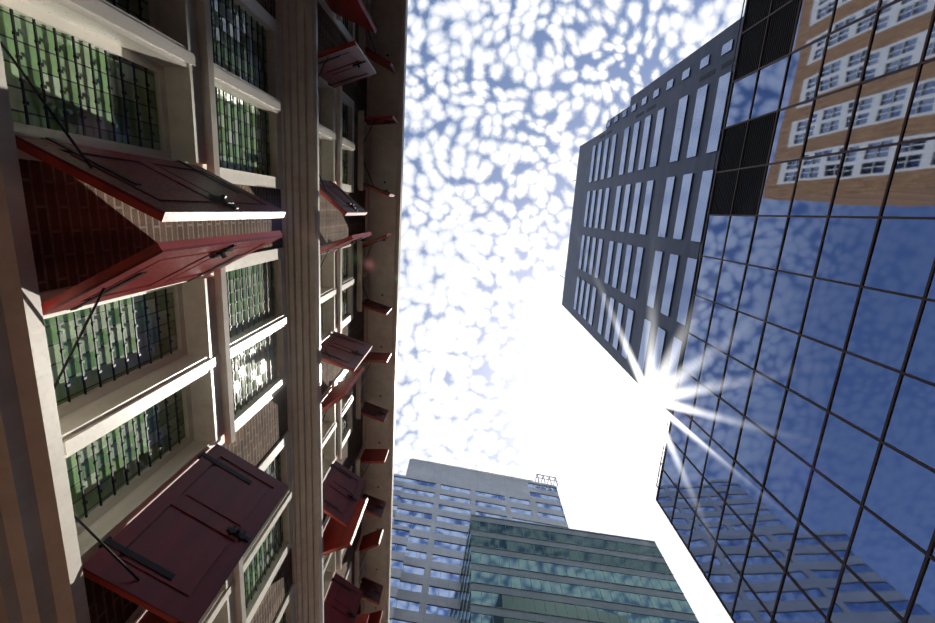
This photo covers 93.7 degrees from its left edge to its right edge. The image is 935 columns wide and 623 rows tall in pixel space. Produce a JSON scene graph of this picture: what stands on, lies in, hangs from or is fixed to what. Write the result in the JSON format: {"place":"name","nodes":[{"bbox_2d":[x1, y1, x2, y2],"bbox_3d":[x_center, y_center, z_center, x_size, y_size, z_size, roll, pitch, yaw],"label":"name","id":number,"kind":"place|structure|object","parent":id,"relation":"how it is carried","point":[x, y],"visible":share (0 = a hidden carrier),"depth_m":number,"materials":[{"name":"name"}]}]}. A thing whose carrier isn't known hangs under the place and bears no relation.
{"place":"outdoors","nodes":[
{"label":"outdoors","id":0,"kind":"place"},
{"bbox_2d":[19,0,366,622],"bbox_3d":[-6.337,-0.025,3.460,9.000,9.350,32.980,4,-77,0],"label":"brick wall","id":1,"kind":"structure","parent":0,"point":[80,231],"depth_m":2.53,"materials":[{"name":"red brick"}]},
{"bbox_2d":[0,0,368,622],"bbox_3d":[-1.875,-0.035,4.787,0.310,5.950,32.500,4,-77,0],"label":"window frames","id":2,"kind":"structure","parent":1,"relation":"in","point":[170,47],"depth_m":3.01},
{"bbox_2d":[0,0,346,622],"bbox_3d":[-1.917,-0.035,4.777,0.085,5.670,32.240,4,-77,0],"label":"window panes","id":3,"kind":"structure","parent":2,"relation":"in","point":[28,54],"depth_m":2.50,"materials":[{"name":"green glass"}]},
{"bbox_2d":[0,0,407,622],"bbox_3d":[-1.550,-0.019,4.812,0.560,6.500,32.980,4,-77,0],"label":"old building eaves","id":4,"kind":"object","parent":1,"relation":"attached to","point":[40,572],"visible":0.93,"depth_m":4.21,"materials":[{"name":"beige stone"}]},
{"bbox_2d":[15,0,397,622],"bbox_3d":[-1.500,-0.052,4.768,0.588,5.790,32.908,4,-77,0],"label":"window shutters","id":5,"kind":"object","parent":1,"relation":"attached to","point":[178,527],"visible":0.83,"depth_m":2.52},
{"bbox_2d":[0,0,393,622],"bbox_3d":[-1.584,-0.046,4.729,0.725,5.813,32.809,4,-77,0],"label":"window bars","id":6,"kind":"object","parent":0,"point":[133,555],"visible":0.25,"depth_m":2.60,"materials":[{"name":"metal"}]},
{"bbox_2d":[389,458,567,622],"bbox_3d":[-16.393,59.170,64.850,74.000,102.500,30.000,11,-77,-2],"label":"white office slab","id":7,"kind":"structure","parent":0,"point":[436,506],"depth_m":93.04,"materials":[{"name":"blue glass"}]},
{"bbox_2d":[394,0,745,622],"label":"sky","id":8,"kind":"structure","parent":0,"point":[495,375],"materials":[{"name":"white"}]},
{"bbox_2d":[560,17,742,417],"bbox_3d":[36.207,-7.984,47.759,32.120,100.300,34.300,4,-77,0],"label":"dark tower","id":9,"kind":"structure","parent":0,"point":[646,161],"depth_m":49.31,"materials":[{"name":"stone"}]},
{"label":"ground","id":10,"kind":"structure","parent":0,"visible":0},
{"bbox_2d":[459,514,698,622],"bbox_3d":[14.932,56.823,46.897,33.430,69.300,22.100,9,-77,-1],"label":"green glass office","id":11,"kind":"structure","parent":10,"relation":"on","point":[513,571],"depth_m":67.48,"materials":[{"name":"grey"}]},
{"bbox_2d":[656,0,934,622],"bbox_3d":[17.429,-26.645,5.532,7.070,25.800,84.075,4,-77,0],"label":"glass skyscraper","id":12,"kind":"structure","parent":10,"relation":"on","point":[796,484],"depth_m":15.27,"materials":[{"name":"blue glass"}]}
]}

